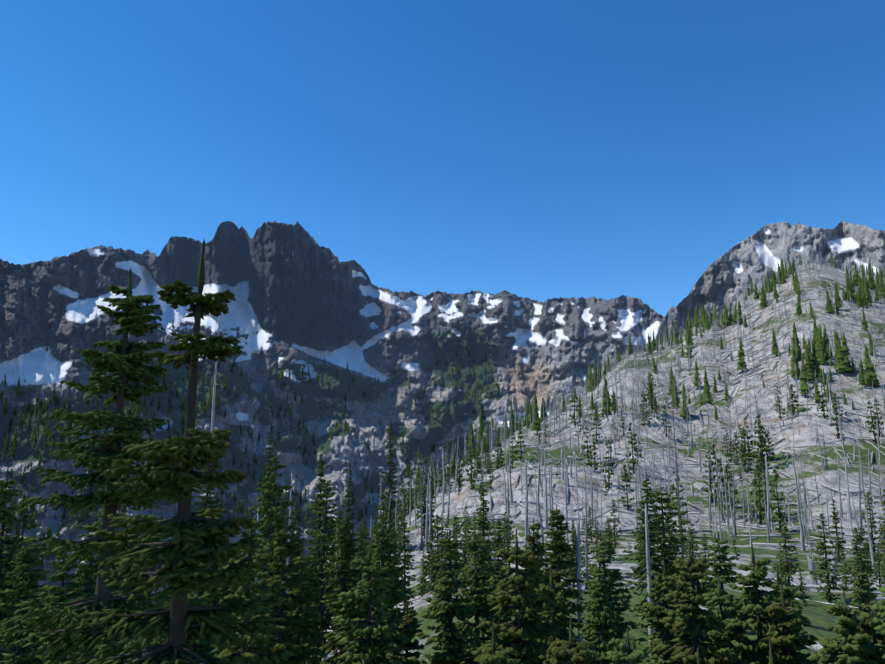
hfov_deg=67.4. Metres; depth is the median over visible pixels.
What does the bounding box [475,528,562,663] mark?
young conifer
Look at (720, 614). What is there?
young conifer
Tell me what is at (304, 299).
cirque wall
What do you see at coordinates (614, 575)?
conifer
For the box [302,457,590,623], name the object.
slope snags
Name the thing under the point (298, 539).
conifer
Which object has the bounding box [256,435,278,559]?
conifer
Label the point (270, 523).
conifers
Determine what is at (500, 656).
conifer
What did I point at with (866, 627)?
conifer
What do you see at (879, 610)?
young conifer
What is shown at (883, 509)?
conifer
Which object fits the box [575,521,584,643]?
snag
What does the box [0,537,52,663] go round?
young conifer
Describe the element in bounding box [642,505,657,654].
snag
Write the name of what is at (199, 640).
young conifer
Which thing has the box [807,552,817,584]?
broken snag
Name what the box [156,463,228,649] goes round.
conifer
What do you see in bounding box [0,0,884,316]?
sky
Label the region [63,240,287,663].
conifer
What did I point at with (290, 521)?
snag
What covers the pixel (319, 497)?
conifer
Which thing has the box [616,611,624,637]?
young conifer
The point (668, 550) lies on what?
conifer
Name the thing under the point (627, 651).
conifer
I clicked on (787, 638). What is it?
young conifer
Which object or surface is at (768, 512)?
slope snags
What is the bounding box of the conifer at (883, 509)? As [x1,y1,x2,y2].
[878,479,884,554]
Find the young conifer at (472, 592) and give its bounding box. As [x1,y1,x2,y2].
[440,528,514,663]
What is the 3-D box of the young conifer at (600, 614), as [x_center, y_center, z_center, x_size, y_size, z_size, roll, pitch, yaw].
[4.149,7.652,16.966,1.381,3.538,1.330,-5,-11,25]
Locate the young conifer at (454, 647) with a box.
[408,529,483,663]
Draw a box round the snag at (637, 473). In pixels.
[635,452,641,542]
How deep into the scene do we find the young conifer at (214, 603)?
19.46 m
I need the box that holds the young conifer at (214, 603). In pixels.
[196,587,231,654]
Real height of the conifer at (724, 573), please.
4.351 m
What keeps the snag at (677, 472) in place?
on the terrain hillside
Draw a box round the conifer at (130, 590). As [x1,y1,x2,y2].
[116,534,147,661]
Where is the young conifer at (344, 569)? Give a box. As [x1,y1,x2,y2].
[304,516,377,663]
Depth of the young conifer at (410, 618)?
17.71 m
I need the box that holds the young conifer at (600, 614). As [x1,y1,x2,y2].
[579,561,628,663]
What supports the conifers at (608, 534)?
on the terrain hillside
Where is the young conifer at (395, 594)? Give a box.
[339,515,422,663]
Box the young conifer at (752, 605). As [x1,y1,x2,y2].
[719,539,784,663]
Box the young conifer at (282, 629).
[248,521,314,663]
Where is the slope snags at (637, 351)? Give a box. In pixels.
[368,248,884,543]
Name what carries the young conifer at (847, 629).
on the terrain hillside
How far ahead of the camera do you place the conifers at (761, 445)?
216.61 m
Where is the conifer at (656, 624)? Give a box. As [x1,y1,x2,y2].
[636,562,699,663]
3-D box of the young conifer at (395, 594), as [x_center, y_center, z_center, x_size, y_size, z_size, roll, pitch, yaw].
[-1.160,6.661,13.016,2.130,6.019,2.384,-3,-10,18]
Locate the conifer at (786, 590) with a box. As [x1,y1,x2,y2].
[749,563,818,663]
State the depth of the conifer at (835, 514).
106.98 m
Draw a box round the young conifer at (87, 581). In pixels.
[57,555,114,662]
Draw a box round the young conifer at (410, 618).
[388,601,426,663]
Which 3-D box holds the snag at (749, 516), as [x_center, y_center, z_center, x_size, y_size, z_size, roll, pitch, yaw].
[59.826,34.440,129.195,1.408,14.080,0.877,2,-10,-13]
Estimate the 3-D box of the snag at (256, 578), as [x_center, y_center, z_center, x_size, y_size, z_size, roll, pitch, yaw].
[-9.796,14.888,34.487,0.907,11.080,1.098,-4,-11,22]
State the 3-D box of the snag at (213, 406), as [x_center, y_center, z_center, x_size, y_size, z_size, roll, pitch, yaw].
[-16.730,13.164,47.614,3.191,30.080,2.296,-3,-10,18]
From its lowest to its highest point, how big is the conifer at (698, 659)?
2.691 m
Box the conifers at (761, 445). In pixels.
[153,374,884,643]
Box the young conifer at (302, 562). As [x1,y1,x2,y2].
[275,547,329,663]
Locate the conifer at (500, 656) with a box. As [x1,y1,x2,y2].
[473,623,517,663]
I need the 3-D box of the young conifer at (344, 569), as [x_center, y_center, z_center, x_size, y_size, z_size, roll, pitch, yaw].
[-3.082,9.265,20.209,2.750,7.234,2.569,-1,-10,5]
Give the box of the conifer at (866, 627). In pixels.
[844,602,884,657]
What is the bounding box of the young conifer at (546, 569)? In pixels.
[542,565,564,625]
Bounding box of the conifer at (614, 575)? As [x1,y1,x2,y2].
[576,534,647,661]
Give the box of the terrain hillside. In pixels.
[305,264,884,663]
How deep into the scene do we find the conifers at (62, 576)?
23.43 m
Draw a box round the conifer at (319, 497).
[305,453,334,655]
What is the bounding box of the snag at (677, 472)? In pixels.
[673,413,682,548]
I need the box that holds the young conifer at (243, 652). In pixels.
[210,510,295,663]
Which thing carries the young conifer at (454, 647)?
on the terrain hillside
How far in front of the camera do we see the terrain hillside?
219.41 m
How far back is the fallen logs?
237.42 m
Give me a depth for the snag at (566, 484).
118.53 m
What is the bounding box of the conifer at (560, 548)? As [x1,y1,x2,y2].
[541,505,589,644]
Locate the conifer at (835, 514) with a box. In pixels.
[829,499,846,561]
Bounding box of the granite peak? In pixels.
[655,220,884,344]
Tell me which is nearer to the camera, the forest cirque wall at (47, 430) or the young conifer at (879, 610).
the young conifer at (879, 610)
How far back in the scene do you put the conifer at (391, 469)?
125.31 m
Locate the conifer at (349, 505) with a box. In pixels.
[331,467,359,598]
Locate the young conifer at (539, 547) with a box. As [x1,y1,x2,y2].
[499,518,569,663]
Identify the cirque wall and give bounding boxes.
[0,221,664,652]
[0,319,513,650]
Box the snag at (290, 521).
[285,472,296,593]
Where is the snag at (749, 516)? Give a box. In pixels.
[743,477,750,545]
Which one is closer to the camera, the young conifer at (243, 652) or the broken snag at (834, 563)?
the young conifer at (243, 652)
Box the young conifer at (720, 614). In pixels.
[698,575,755,662]
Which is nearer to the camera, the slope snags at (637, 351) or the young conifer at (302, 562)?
the young conifer at (302, 562)
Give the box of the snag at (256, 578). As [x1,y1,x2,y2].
[255,509,259,644]
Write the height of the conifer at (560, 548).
5.094 m
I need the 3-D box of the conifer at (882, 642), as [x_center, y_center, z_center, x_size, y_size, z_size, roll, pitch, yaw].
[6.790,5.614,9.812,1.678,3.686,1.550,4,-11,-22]
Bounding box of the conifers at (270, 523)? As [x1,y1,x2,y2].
[1,449,876,663]
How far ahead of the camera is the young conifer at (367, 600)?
9.51 m
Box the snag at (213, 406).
[194,316,226,509]
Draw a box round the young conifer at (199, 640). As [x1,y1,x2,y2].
[186,592,219,656]
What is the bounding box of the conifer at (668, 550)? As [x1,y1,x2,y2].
[633,482,689,613]
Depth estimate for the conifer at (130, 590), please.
38.96 m
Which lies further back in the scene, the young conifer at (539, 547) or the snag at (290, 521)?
the snag at (290, 521)
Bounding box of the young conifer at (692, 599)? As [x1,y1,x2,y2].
[655,540,748,663]
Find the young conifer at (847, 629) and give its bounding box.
[807,589,879,663]
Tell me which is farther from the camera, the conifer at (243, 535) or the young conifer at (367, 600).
the conifer at (243, 535)
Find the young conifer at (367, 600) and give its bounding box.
[331,538,411,663]
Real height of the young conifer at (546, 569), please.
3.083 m
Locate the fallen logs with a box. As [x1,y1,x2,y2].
[331,263,884,654]
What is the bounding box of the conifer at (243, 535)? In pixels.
[225,526,252,623]
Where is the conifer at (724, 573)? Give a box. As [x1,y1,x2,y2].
[691,532,748,654]
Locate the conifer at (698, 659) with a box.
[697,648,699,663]
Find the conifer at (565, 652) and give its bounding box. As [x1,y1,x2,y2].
[544,613,596,663]
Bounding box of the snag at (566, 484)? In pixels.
[563,457,568,540]
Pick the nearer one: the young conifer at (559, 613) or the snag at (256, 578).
the young conifer at (559, 613)
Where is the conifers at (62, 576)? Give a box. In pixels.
[0,471,680,663]
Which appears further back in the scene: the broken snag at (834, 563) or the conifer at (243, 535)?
the broken snag at (834, 563)
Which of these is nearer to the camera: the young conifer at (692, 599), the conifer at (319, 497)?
the young conifer at (692, 599)
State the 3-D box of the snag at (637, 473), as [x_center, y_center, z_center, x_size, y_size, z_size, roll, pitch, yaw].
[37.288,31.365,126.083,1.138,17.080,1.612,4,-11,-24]
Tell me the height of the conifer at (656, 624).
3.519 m
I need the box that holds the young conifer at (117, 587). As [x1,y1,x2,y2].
[68,504,139,657]
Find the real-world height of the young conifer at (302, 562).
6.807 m
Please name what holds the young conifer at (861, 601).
on the terrain hillside
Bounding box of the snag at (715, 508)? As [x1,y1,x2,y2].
[711,469,717,538]
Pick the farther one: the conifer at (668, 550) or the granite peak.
the granite peak
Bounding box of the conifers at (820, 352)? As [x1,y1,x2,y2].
[401,252,884,515]
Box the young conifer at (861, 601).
[839,569,884,652]
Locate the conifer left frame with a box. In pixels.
[0,268,213,663]
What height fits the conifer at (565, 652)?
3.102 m
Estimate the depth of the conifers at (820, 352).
341.37 m
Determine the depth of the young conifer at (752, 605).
11.08 m
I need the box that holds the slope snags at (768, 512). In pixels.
[370,425,884,579]
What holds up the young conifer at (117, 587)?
on the terrain hillside
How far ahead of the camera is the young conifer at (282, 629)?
12.05 m
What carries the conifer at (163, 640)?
on the terrain hillside
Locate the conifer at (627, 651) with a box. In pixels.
[606,627,648,663]
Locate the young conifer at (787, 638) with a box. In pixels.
[752,578,818,663]
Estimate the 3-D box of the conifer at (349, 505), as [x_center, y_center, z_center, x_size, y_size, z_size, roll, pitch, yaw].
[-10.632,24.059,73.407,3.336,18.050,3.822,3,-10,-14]
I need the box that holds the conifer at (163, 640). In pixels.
[158,603,170,643]
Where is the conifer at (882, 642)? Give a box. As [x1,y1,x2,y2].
[865,608,883,643]
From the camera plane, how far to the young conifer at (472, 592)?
17.24 m
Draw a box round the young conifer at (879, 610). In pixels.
[858,586,884,663]
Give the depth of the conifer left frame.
6.76 m
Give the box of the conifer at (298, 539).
[290,528,307,643]
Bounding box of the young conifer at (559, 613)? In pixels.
[526,565,579,663]
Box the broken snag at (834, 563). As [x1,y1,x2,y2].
[830,548,836,583]
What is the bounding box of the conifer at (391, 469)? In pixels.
[377,420,401,555]
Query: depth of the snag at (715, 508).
137.79 m
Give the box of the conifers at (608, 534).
[140,478,884,655]

